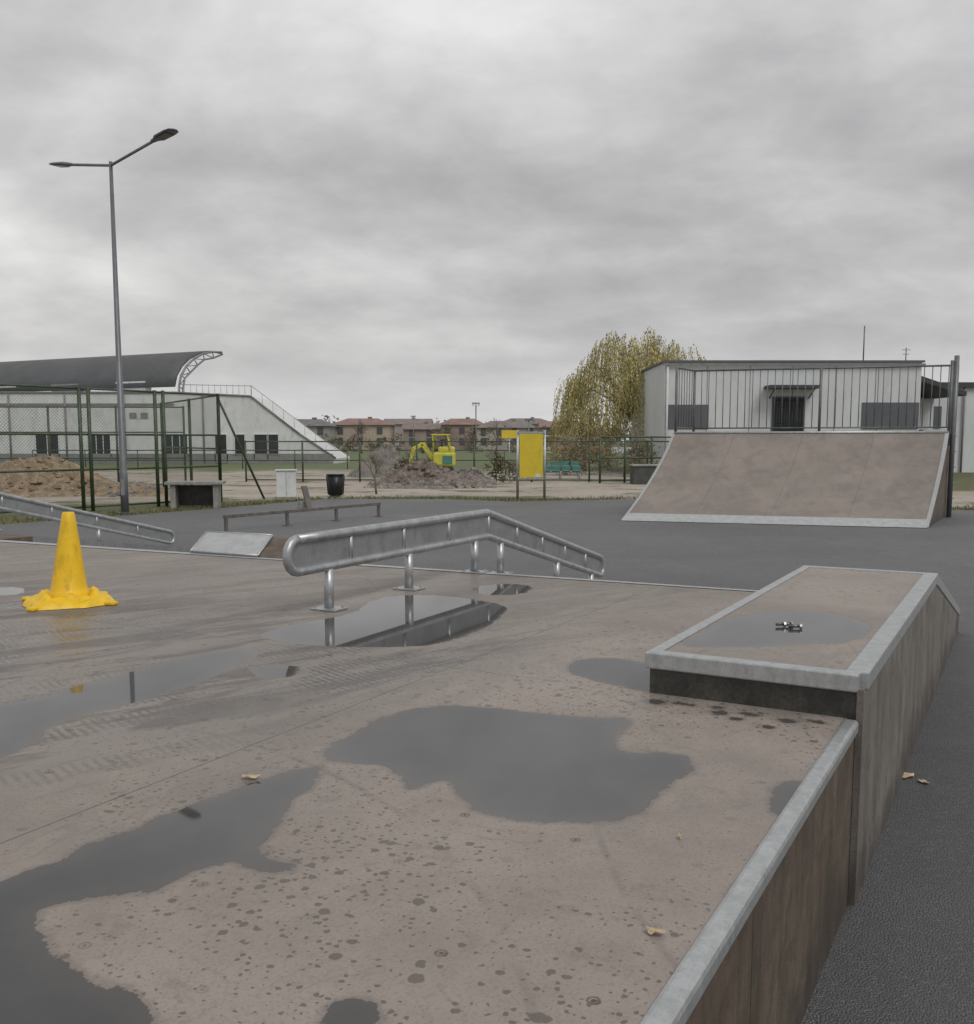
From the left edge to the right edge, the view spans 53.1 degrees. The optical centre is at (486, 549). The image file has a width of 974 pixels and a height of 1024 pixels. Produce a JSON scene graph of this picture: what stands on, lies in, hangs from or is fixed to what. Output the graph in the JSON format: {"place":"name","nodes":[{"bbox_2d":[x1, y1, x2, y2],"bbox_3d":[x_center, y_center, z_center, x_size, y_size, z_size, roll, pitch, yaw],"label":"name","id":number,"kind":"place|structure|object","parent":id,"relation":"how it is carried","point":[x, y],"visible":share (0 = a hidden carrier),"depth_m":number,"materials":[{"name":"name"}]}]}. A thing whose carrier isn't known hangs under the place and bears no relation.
{"place":"outdoors","nodes":[
{"label":"outdoors","id":0,"kind":"place"},
{"bbox_2d":[298,486,312,508],"bbox_3d":[-4.285,-1.213,23.012,0.300,0.563,0.503,-2,7,-17],"label":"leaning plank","id":1,"kind":"object","parent":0,"point":[306,503],"visible":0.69,"depth_m":23.04,"materials":[{"name":"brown wood"}]},
{"bbox_2d":[306,426,336,446],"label":"walls","id":2,"kind":"structure","parent":0,"point":[331,431],"depth_m":156.99,"materials":[{"name":"paint"}]},
{"bbox_2d":[297,419,337,426],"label":"roof","id":3,"kind":"structure","parent":2,"relation":"on","point":[316,422],"depth_m":158.72,"materials":[{"name":"tile"}]},
{"bbox_2d":[317,427,322,434],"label":"windows","id":4,"kind":"structure","parent":2,"relation":"attached to","point":[319,430],"depth_m":156.78,"materials":[{"name":"glass"}]},
{"bbox_2d":[336,425,394,449],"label":"walls","id":5,"kind":"structure","parent":0,"point":[349,431],"depth_m":164.86,"materials":[{"name":"paint"}]},
{"bbox_2d":[337,427,382,444],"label":"windows","id":6,"kind":"structure","parent":5,"relation":"attached to","point":[340,430],"depth_m":164.74,"materials":[{"name":"glass"}]},
{"bbox_2d":[332,418,395,425],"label":"roof","id":7,"kind":"structure","parent":5,"relation":"on","point":[365,421],"depth_m":166.72,"materials":[{"name":"tile"}]},
{"bbox_2d":[394,424,402,448],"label":"walls","id":8,"kind":"structure","parent":0,"point":[398,429],"depth_m":193.62,"materials":[{"name":"brick"}]},
{"bbox_2d":[383,419,432,423],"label":"roof","id":9,"kind":"structure","parent":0,"point":[396,421],"depth_m":196.21,"materials":[{"name":"tile"}]},
{"bbox_2d":[403,429,438,449],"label":"walls","id":10,"kind":"structure","parent":0,"point":[420,434],"depth_m":168.87,"materials":[{"name":"paint"}]},
{"bbox_2d":[409,429,431,444],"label":"windows","id":11,"kind":"structure","parent":10,"relation":"attached to","point":[411,433],"depth_m":168.76,"materials":[{"name":"glass"}]},
{"bbox_2d":[401,423,441,429],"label":"roof","id":12,"kind":"structure","parent":10,"relation":"on","point":[420,426],"depth_m":171.06,"materials":[{"name":"tile"}]},
{"bbox_2d":[440,425,478,449],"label":"walls","id":13,"kind":"structure","parent":0,"point":[455,428],"depth_m":174.83,"materials":[{"name":"paint"}]},
{"bbox_2d":[444,427,474,444],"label":"windows","id":14,"kind":"structure","parent":13,"relation":"attached to","point":[461,430],"depth_m":174.68,"materials":[{"name":"glass"}]},
{"bbox_2d":[441,419,483,424],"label":"roof","id":15,"kind":"structure","parent":13,"relation":"on","point":[461,421],"depth_m":175.85,"materials":[{"name":"tile"}]},
{"bbox_2d":[0,499,973,1023],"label":"asphalt skatepark floor","id":16,"kind":"structure","parent":0,"point":[902,949],"depth_m":10.68,"materials":[{"name":"grey asphalt"}]},
{"bbox_2d":[0,534,190,552],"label":"skate bank ramp","id":17,"kind":"structure","parent":16,"relation":"on","point":[83,542],"depth_m":12.21,"materials":[{"name":"grey concrete"}]},
{"bbox_2d":[0,492,175,544],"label":"grind rail","id":18,"kind":"object","parent":17,"relation":"on","point":[98,523],"visible":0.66,"depth_m":13.35,"materials":[{"name":"metal"}]},
{"bbox_2d":[223,502,381,531],"bbox_3d":[-3.455,-0.655,18.944,0.140,0.300,4.353,4,8,33],"label":"flat grind bar","id":19,"kind":"object","parent":16,"relation":"on","point":[287,512],"visible":0.98,"depth_m":18.55,"materials":[{"name":"metal"}]},
{"bbox_2d":[0,540,899,1023],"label":"skate funbox","id":20,"kind":"object","parent":16,"relation":"on","point":[476,798],"visible":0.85,"depth_m":2.58,"materials":[{"name":"grey concrete"}]},
{"bbox_2d":[21,512,117,611],"bbox_3d":[-2.443,0.048,5.658,0.490,0.531,0.496,-3,7,-29],"label":"traffic cone","id":21,"kind":"object","parent":20,"relation":"on","point":[69,589],"visible":1,"depth_m":5.59,"materials":[{"name":"yellow plastic"}]},
{"bbox_2d":[190,531,287,558],"bbox_3d":[-2.031,0.062,8.235,1.285,0.355,0.466,3,7,26],"label":"kicker","id":22,"kind":"object","parent":20,"relation":"on","point":[242,544],"visible":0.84,"depth_m":8.23,"materials":[{"name":"grey wood"}]},
{"bbox_2d":[242,774,259,777],"bbox_3d":[-0.659,0.633,2.724,0.056,0.006,0.032,0,6,0],"label":"fallen leaf","id":23,"kind":"object","parent":20,"relation":"on","point":[251,776],"visible":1,"depth_m":2.72,"materials":[{"name":"beige plant"}]},
{"bbox_2d":[282,509,604,611],"bbox_3d":[0.028,0.163,7.233,0.173,0.935,4.756,3,7,27],"label":"grind rail","id":24,"kind":"object","parent":20,"relation":"on","point":[327,552],"visible":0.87,"depth_m":6.28,"materials":[{"name":"metal"}]},
{"bbox_2d":[646,926,665,933],"bbox_3d":[0.322,0.729,1.864,0.041,0.009,0.023,4,7,31],"label":"fallen leaf","id":25,"kind":"object","parent":20,"relation":"on","point":[650,930],"visible":1,"depth_m":1.86,"materials":[{"name":"beige plant"}]},
{"bbox_2d":[621,355,959,527],"bbox_3d":[6.512,-2.352,20.406,6.697,3.360,4.249,2,7,17],"label":"quarter pipe","id":26,"kind":"object","parent":16,"relation":"on","point":[872,478],"visible":1,"depth_m":20.19,"materials":[{"name":"concrete"}]},
{"bbox_2d":[645,565,959,905],"bbox_3d":[2.281,0.539,5.915,0.779,0.819,5.582,4,7,29],"label":"grind box","id":27,"kind":"object","parent":16,"relation":"on","point":[880,687],"visible":1,"depth_m":3.92,"materials":[{"name":"grey concrete"}]},
{"bbox_2d":[776,621,801,628],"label":"metal bolts","id":28,"kind":"object","parent":27,"relation":"on","point":[789,624],"visible":1,"depth_m":4.16,"materials":[{"name":"metal"}]},
{"bbox_2d":[903,772,913,777],"bbox_3d":[2.003,1.077,4.649,0.094,0.009,0.053,-3,7,-23],"label":"fallen leaf","id":29,"kind":"object","parent":16,"relation":"on","point":[905,775],"visible":0.76,"depth_m":4.65,"materials":[{"name":"beige plant"}]},
{"bbox_2d":[0,443,973,524],"bbox_3d":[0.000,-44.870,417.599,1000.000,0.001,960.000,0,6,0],"label":"ground","id":30,"kind":"structure","parent":0,"point":[236,487],"depth_m":34.46,"materials":[{"name":"beige soil"}]},
{"bbox_2d":[0,455,114,497],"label":"woodchip pile","id":31,"kind":"object","parent":30,"relation":"on","point":[65,481],"visible":0.78,"depth_m":28.66,"materials":[{"name":"brown wood"}]},
{"bbox_2d":[0,406,186,484],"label":"court fence","id":32,"kind":"object","parent":30,"relation":"on","point":[115,432],"visible":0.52,"depth_m":33.62,"materials":[{"name":"metal"}]},
{"bbox_2d":[49,128,177,514],"bbox_3d":[-7.930,-4.613,20.918,4.333,7.731,0.300,4,8,35],"label":"street lamp","id":33,"kind":"object","parent":30,"relation":"on","point":[164,134],"visible":1,"depth_m":20.91,"materials":[{"name":"grey metal"}]},
{"bbox_2d":[120,479,124,494],"bbox_3d":[-7.930,-1.353,21.198,0.080,0.350,0.012,0,6,0],"label":"service door","id":34,"kind":"structure","parent":33,"relation":"in","point":[121,480],"depth_m":21.19,"materials":[{"name":"grey metal"}]},
{"bbox_2d":[85,481,169,496],"bbox_3d":[-10.567,-1.822,29.017,3.621,0.462,2.230,0,6,0],"label":"woodchip pile","id":35,"kind":"object","parent":30,"relation":"on","point":[134,493],"visible":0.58,"depth_m":28.52,"materials":[{"name":"wood"}]},
{"bbox_2d":[0,383,264,512],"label":"court fence","id":36,"kind":"object","parent":30,"relation":"on","point":[91,469],"visible":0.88,"depth_m":22.68,"materials":[{"name":"metal"}]},
{"bbox_2d":[0,351,349,463],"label":"stadium grandstand","id":37,"kind":"object","parent":30,"relation":"on","point":[251,417],"visible":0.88,"depth_m":69.58,"materials":[{"name":"white concrete"}]},
{"bbox_2d":[36,435,58,453],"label":"window glass","id":38,"kind":"structure","parent":37,"relation":"in","point":[38,443],"depth_m":69.56,"materials":[{"name":"black glass"}]},
{"bbox_2d":[92,435,109,453],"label":"window glass","id":39,"kind":"structure","parent":37,"relation":"in","point":[106,446],"depth_m":69.57,"materials":[{"name":"black glass"}]},
{"bbox_2d":[166,436,186,453],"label":"window glass","id":40,"kind":"structure","parent":37,"relation":"in","point":[181,438],"depth_m":69.57,"materials":[{"name":"black glass"}]},
{"bbox_2d":[215,435,226,453],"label":"window glass","id":41,"kind":"structure","parent":37,"relation":"in","point":[223,437],"depth_m":69.57,"materials":[{"name":"black glass"}]},
{"bbox_2d":[226,435,227,461],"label":"window frame","id":42,"kind":"structure","parent":37,"relation":"in","point":[226,435],"depth_m":69.56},
{"bbox_2d":[235,435,244,453],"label":"window glass","id":43,"kind":"structure","parent":37,"relation":"in","point":[240,437],"depth_m":69.57,"materials":[{"name":"black glass"}]},
{"bbox_2d":[254,435,266,453],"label":"window glass","id":44,"kind":"structure","parent":37,"relation":"in","point":[256,437],"depth_m":69.56,"materials":[{"name":"black glass"}]},
{"bbox_2d":[268,435,277,453],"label":"window glass","id":45,"kind":"structure","parent":37,"relation":"in","point":[270,437],"depth_m":69.56,"materials":[{"name":"black glass"}]},
{"bbox_2d":[160,396,218,488],"bbox_3d":[-8.664,-2.960,28.308,0.135,2.820,6.912,-4,7,-30],"label":"court fence","id":46,"kind":"object","parent":30,"relation":"on","point":[190,444],"visible":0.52,"depth_m":28.22,"materials":[{"name":"metal"}]},
{"bbox_2d":[164,480,225,507],"bbox_3d":[-7.050,-1.336,23.597,1.350,0.635,0.750,-1,6,-9],"label":"concrete table","id":47,"kind":"object","parent":30,"relation":"on","point":[193,493],"visible":0.98,"depth_m":23.77,"materials":[{"name":"grey concrete"}]},
{"bbox_2d":[275,469,296,498],"bbox_3d":[-5.600,-1.821,27.165,0.600,0.810,0.420,-1,6,-11],"label":"electrical cabinet","id":48,"kind":"object","parent":30,"relation":"on","point":[286,483],"visible":0.96,"depth_m":26.99,"materials":[{"name":"metal"}]},
{"bbox_2d":[32,450,609,468],"bbox_3d":[-9.500,-5.151,55.773,33.060,1.100,0.060,0,6,0],"label":"railing fence","id":49,"kind":"object","parent":30,"relation":"on","point":[242,460],"visible":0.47,"depth_m":55.71,"materials":[{"name":"metal"}]},
{"bbox_2d":[326,474,344,496],"bbox_3d":[-4.350,-1.835,27.970,0.543,0.660,0.542,0,6,0],"label":"trash bin","id":50,"kind":"object","parent":30,"relation":"on","point":[335,484],"visible":0.98,"depth_m":27.79,"materials":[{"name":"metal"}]},
{"bbox_2d":[351,420,366,453],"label":"bare tree","id":51,"kind":"object","parent":30,"relation":"on","point":[357,431],"visible":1,"depth_m":124.09,"materials":[{"name":"brown plant"}]},
{"bbox_2d":[359,454,383,493],"bbox_3d":[-3.451,-2.291,29.397,0.385,1.257,0.962,6,9,43],"label":"bare sapling","id":52,"kind":"object","parent":30,"relation":"on","point":[376,469],"visible":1,"depth_m":29.45,"materials":[{"name":"brown plant"}]},
{"bbox_2d":[346,443,406,477],"bbox_3d":[-4.607,-4.024,43.862,3.584,1.555,2.999,0,6,0],"label":"earth pile","id":53,"kind":"object","parent":30,"relation":"on","point":[388,454],"visible":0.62,"depth_m":43.13,"materials":[{"name":"brown soil"}]},
{"bbox_2d":[402,449,415,464],"bbox_3d":[-3.063,-3.260,37.708,0.635,1.350,0.932,0,6,0],"label":"bare sapling","id":54,"kind":"object","parent":30,"relation":"on","point":[407,456],"visible":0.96,"depth_m":37.67,"materials":[{"name":"brown plant"}]},
{"bbox_2d":[411,416,415,446],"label":"floodlight pole","id":55,"kind":"object","parent":30,"relation":"on","point":[413,429],"visible":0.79,"depth_m":119.06,"materials":[{"name":"grey metal"}]},
{"bbox_2d":[367,458,469,485],"bbox_3d":[-2.322,-2.811,35.423,4.093,1.011,3.260,0,6,0],"label":"rubble pile","id":56,"kind":"object","parent":30,"relation":"on","point":[423,469],"visible":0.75,"depth_m":34.76,"materials":[{"name":"brick"}]},
{"bbox_2d":[363,480,496,488],"bbox_3d":[-1.881,-2.240,33.525,4.733,0.298,1.776,0,6,0],"label":"rubble pile","id":57,"kind":"object","parent":30,"relation":"on","point":[435,484],"visible":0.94,"depth_m":33.18,"materials":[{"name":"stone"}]},
{"bbox_2d":[409,434,455,470],"bbox_3d":[-2.370,-4.053,42.311,2.360,1.895,1.280,0,6,0],"label":"mini excavator","id":58,"kind":"object","parent":30,"relation":"on","point":[443,462],"visible":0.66,"depth_m":41.84,"materials":[{"name":"metal"}]},
{"bbox_2d":[435,427,453,451],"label":"bare tree","id":59,"kind":"object","parent":30,"relation":"on","point":[444,431],"visible":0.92,"depth_m":114.26,"materials":[{"name":"plant"}]},
{"bbox_2d":[389,453,515,482],"bbox_3d":[-0.519,-3.177,37.786,6.280,1.195,3.127,-2,7,-15],"label":"shrub","id":60,"kind":"object","parent":30,"relation":"on","point":[499,462],"visible":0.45,"depth_m":36.94,"materials":[{"name":"brown plant"}]},
{"bbox_2d":[244,440,668,481],"bbox_3d":[-0.500,-3.452,38.152,18.074,1.620,0.070,0,6,1],"label":"sports field fence","id":61,"kind":"object","parent":30,"relation":"on","point":[474,461],"visible":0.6,"depth_m":38.14,"materials":[{"name":"metal"}]},
{"bbox_2d":[307,422,630,452],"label":"distant tree line","id":62,"kind":"object","parent":30,"relation":"on","point":[347,445],"visible":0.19,"depth_m":136.69,"materials":[{"name":"plant"}]},
{"bbox_2d":[472,403,479,449],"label":"floodlight mast","id":63,"kind":"object","parent":30,"relation":"on","point":[476,419],"visible":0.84,"depth_m":158.57,"materials":[{"name":"grey metal"}]},
{"bbox_2d":[322,415,630,445],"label":"background trees","id":64,"kind":"object","parent":30,"relation":"on","point":[327,417],"visible":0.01,"depth_m":230.40,"materials":[{"name":"plant"}]},
{"bbox_2d":[453,467,503,484],"bbox_3d":[-0.814,-2.708,36.078,2.889,0.665,2.830,0,6,0],"label":"rubble pile","id":65,"kind":"object","parent":30,"relation":"on","point":[474,476],"visible":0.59,"depth_m":35.63,"materials":[{"name":"stone"}]},
{"bbox_2d":[0,493,973,523],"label":"verge grass","id":66,"kind":"structure","parent":30,"relation":"on","point":[316,498],"depth_m":25.96,"materials":[{"name":"green plant"}]},
{"bbox_2d":[484,448,499,481],"bbox_3d":[0.245,-3.158,36.732,0.757,1.357,0.749,0,6,0],"label":"bare sapling","id":67,"kind":"object","parent":30,"relation":"on","point":[492,459],"visible":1,"depth_m":36.68,"materials":[{"name":"brown plant"}]},
{"bbox_2d":[486,419,501,453],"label":"bare tree","id":68,"kind":"object","parent":30,"relation":"on","point":[497,429],"visible":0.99,"depth_m":121.23,"materials":[{"name":"brown plant"}]},
{"bbox_2d":[501,430,515,471],"bbox_3d":[1.000,-4.306,43.775,0.700,2.075,0.095,0,6,0],"label":"yellow sign","id":69,"kind":"object","parent":30,"relation":"on","point":[509,434],"visible":0.74,"depth_m":43.63,"materials":[{"name":"metal"}]},
{"bbox_2d":[516,430,545,499],"bbox_3d":[1.210,-2.318,26.699,0.812,1.900,0.088,0,6,0],"label":"yellow notice board","id":70,"kind":"object","parent":30,"relation":"on","point":[531,463],"visible":0.98,"depth_m":26.65,"materials":[{"name":"metal"}]},
{"bbox_2d":[530,418,554,438],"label":"bare tree","id":71,"kind":"object","parent":30,"relation":"on","point":[537,428],"visible":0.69,"depth_m":109.02,"materials":[{"name":"brown plant"}]},
{"bbox_2d":[546,461,581,478],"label":"stadium seats","id":72,"kind":"object","parent":30,"relation":"on","point":[555,467],"visible":0.8,"depth_m":41.05,"materials":[{"name":"teal plastic"}]},
{"bbox_2d":[546,398,626,470],"bbox_3d":[5.144,-6.056,51.511,4.444,3.879,3.878,-1,6,-12],"label":"bush","id":73,"kind":"object","parent":30,"relation":"on","point":[555,432],"visible":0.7,"depth_m":51.36,"materials":[{"name":"green plant"}]},
{"bbox_2d":[546,447,630,452],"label":"advertising boards","id":74,"kind":"object","parent":30,"relation":"on","point":[621,449],"visible":0.03,"depth_m":91.49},
{"bbox_2d":[548,431,659,475],"bbox_3d":[5.768,-4.478,45.501,5.574,2.136,3.580,4,7,30],"label":"shrub","id":75,"kind":"object","parent":30,"relation":"on","point":[574,455],"visible":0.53,"depth_m":45.63,"materials":[{"name":"plant"}]},
{"bbox_2d":[552,326,705,436],"bbox_3d":[8.554,-8.390,54.391,10.026,7.896,9.837,0,6,0],"label":"willow tree","id":76,"kind":"object","parent":30,"relation":"on","point":[622,385],"visible":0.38,"depth_m":52.98,"materials":[{"name":"green plant"}]},
{"bbox_2d":[599,436,670,482],"bbox_3d":[6.038,-3.490,37.681,3.785,1.800,0.161,-2,7,-19],"label":"sports field fence","id":77,"kind":"object","parent":30,"relation":"on","point":[624,479],"visible":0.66,"depth_m":37.43,"materials":[{"name":"metal"}]},
{"bbox_2d":[629,464,657,483],"bbox_3d":[6.100,-2.826,36.511,1.450,0.720,1.000,0,6,0],"label":"planter box","id":78,"kind":"object","parent":30,"relation":"on","point":[641,473],"visible":0.57,"depth_m":36.07,"materials":[{"name":"concrete"}]},
{"bbox_2d":[919,399,933,430],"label":"porch wall","id":79,"kind":"structure","parent":30,"relation":"on","point":[926,412],"depth_m":48.65,"materials":[{"name":"white paint"}]},
{"bbox_2d":[960,387,965,472],"bbox_3d":[24.200,-6.066,49.533,0.087,4.300,0.100,0,6,0],"label":"downpipe","id":80,"kind":"object","parent":30,"relation":"on","point":[962,435],"visible":1,"depth_m":49.51,"materials":[{"name":"grey metal"}]},
{"bbox_2d":[0,0,973,442],"label":"sky","id":81,"kind":"structure","parent":0,"point":[380,209],"materials":[{"name":"grey"}]},
{"bbox_2d":[477,428,537,449],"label":"walls","id":82,"kind":"structure","parent":0,"point":[504,445],"depth_m":170.88,"materials":[{"name":"brick"}]},
{"bbox_2d":[481,429,532,444],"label":"windows","id":83,"kind":"structure","parent":82,"relation":"attached to","point":[484,430],"depth_m":170.73,"materials":[{"name":"glass"}]},
{"bbox_2d":[477,421,539,427],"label":"roof","id":84,"kind":"structure","parent":82,"relation":"on","point":[516,424],"depth_m":172.15,"materials":[{"name":"tile"}]},
{"bbox_2d":[505,418,546,423],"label":"roof","id":85,"kind":"structure","parent":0,"point":[530,422],"depth_m":200.91,"materials":[{"name":"tile"}]},
{"bbox_2d":[537,421,582,427],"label":"roof","id":86,"kind":"structure","parent":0,"point":[547,423],"depth_m":181.12,"materials":[{"name":"tile"}]},
{"bbox_2d":[539,427,583,446],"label":"walls","id":87,"kind":"structure","parent":0,"point":[541,429],"depth_m":178.82,"materials":[{"name":"brick"}]},
{"bbox_2d":[546,429,576,444],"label":"windows","id":88,"kind":"structure","parent":87,"relation":"attached to","point":[547,431],"depth_m":178.69,"materials":[{"name":"glass"}]},
{"bbox_2d":[631,362,921,463],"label":"walls","id":89,"kind":"structure","parent":0,"point":[654,395],"depth_m":44.49,"materials":[{"name":"white metal"}]},
{"bbox_2d":[665,365,668,449],"bbox_3d":[8.220,-5.888,44.542,0.092,5.050,0.092,3,7,22],"label":"downpipe","id":90,"kind":"object","parent":89,"relation":"attached to","point":[667,387],"visible":0.65,"depth_m":44.42,"materials":[{"name":"white metal"}]},
{"bbox_2d":[665,405,707,428],"bbox_3d":[9.150,-6.069,44.582,1.950,1.100,0.050,0,6,0],"label":"grey panel","id":91,"kind":"object","parent":89,"relation":"attached to","point":[702,415],"visible":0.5,"depth_m":44.56,"materials":[{"name":"grey metal"}]},
{"bbox_2d":[748,366,750,430],"bbox_3d":[12.000,-5.872,44.619,0.025,5.000,0.020,0,6,0],"label":"panel joint","id":92,"kind":"object","parent":89,"relation":"attached to","point":[749,395],"visible":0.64,"depth_m":44.49,"materials":[{"name":"grey metal"}]},
{"bbox_2d":[771,398,773,430],"bbox_3d":[13.065,-5.744,44.598,0.070,2.350,0.080,0,6,0],"label":"window frame","id":93,"kind":"object","parent":89,"relation":"attached to","point":[772,413],"visible":0.5,"depth_m":44.51,"materials":[{"name":"grey metal"}]},
{"bbox_2d":[635,360,924,374],"bbox_3d":[13.950,-9.109,49.295,11.900,0.090,10.200,0,6,0],"label":"parapet cap","id":94,"kind":"object","parent":89,"relation":"on","point":[664,361],"visible":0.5,"depth_m":44.23,"materials":[{"name":"grey metal"}]},
{"bbox_2d":[773,398,803,430],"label":"window bars","id":95,"kind":"object","parent":89,"relation":"attached to","point":[786,423],"depth_m":44.47,"materials":[{"name":"black metal"}]},
{"bbox_2d":[774,398,802,430],"bbox_3d":[13.775,-5.746,44.623,1.350,2.350,0.030,0,6,0],"label":"window glass","id":96,"kind":"object","parent":89,"relation":"in","point":[787,413],"visible":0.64,"depth_m":44.56,"materials":[{"name":"black glass"}]},
{"bbox_2d":[772,396,804,397],"bbox_3d":[13.775,-6.946,44.465,1.490,0.070,0.080,0,6,0],"label":"window frame","id":97,"kind":"object","parent":89,"relation":"attached to","point":[788,396],"visible":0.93,"depth_m":44.43,"materials":[{"name":"grey metal"}]},
{"bbox_2d":[764,385,818,388],"bbox_3d":[13.800,-7.328,43.959,2.300,0.140,1.000,0,6,0],"label":"canopy","id":98,"kind":"object","parent":89,"relation":"attached to","point":[793,386],"visible":0.79,"depth_m":43.47,"materials":[{"name":"grey metal"}]},
{"bbox_2d":[663,363,925,364],"bbox_3d":[13.950,-8.402,44.212,11.900,0.070,0.100,0,6,0],"label":"gutter","id":99,"kind":"object","parent":89,"relation":"attached to","point":[794,363],"visible":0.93,"depth_m":44.16,"materials":[{"name":"grey metal"}]},
{"bbox_2d":[833,366,836,430],"bbox_3d":[15.900,-5.872,44.619,0.025,5.000,0.020,0,6,0],"label":"panel joint","id":100,"kind":"object","parent":89,"relation":"attached to","point":[834,403],"visible":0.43,"depth_m":44.53,"materials":[{"name":"grey metal"}]},
{"bbox_2d":[863,326,864,359],"bbox_3d":[17.500,-9.461,45.231,0.052,1.800,0.060,0,6,0],"label":"roof mast","id":101,"kind":"object","parent":89,"relation":"on","point":[863,342],"visible":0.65,"depth_m":45.20,"materials":[{"name":"grey metal"}]},
{"bbox_2d":[861,402,918,428],"bbox_3d":[18.450,-6.119,44.577,2.600,1.200,0.050,0,6,0],"label":"grey panel","id":102,"kind":"object","parent":89,"relation":"attached to","point":[894,414],"visible":0.86,"depth_m":44.55,"materials":[{"name":"grey metal"}]},
{"bbox_2d":[920,388,973,471],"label":"walls","id":103,"kind":"structure","parent":0,"point":[968,455],"depth_m":49.62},
{"bbox_2d":[933,406,941,426],"bbox_3d":[21.600,-6.721,49.541,3.000,1.100,0.060,0,6,0],"label":"grey panel","id":104,"kind":"object","parent":103,"relation":"attached to","point":[935,417],"visible":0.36,"depth_m":49.51,"materials":[{"name":"grey metal"}]},
{"bbox_2d":[920,376,966,398],"bbox_3d":[21.125,-7.919,47.415,2.550,1.050,4.000,0,6,0],"label":"sloped roof edge","id":105,"kind":"object","parent":103,"relation":"attached to","point":[935,389],"visible":0.43,"depth_m":46.12,"materials":[{"name":"grey metal"}]},
{"bbox_2d":[941,382,973,387],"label":"roof edge","id":106,"kind":"object","parent":103,"relation":"on","point":[966,384],"depth_m":49.18,"materials":[{"name":"grey metal"}]}
]}

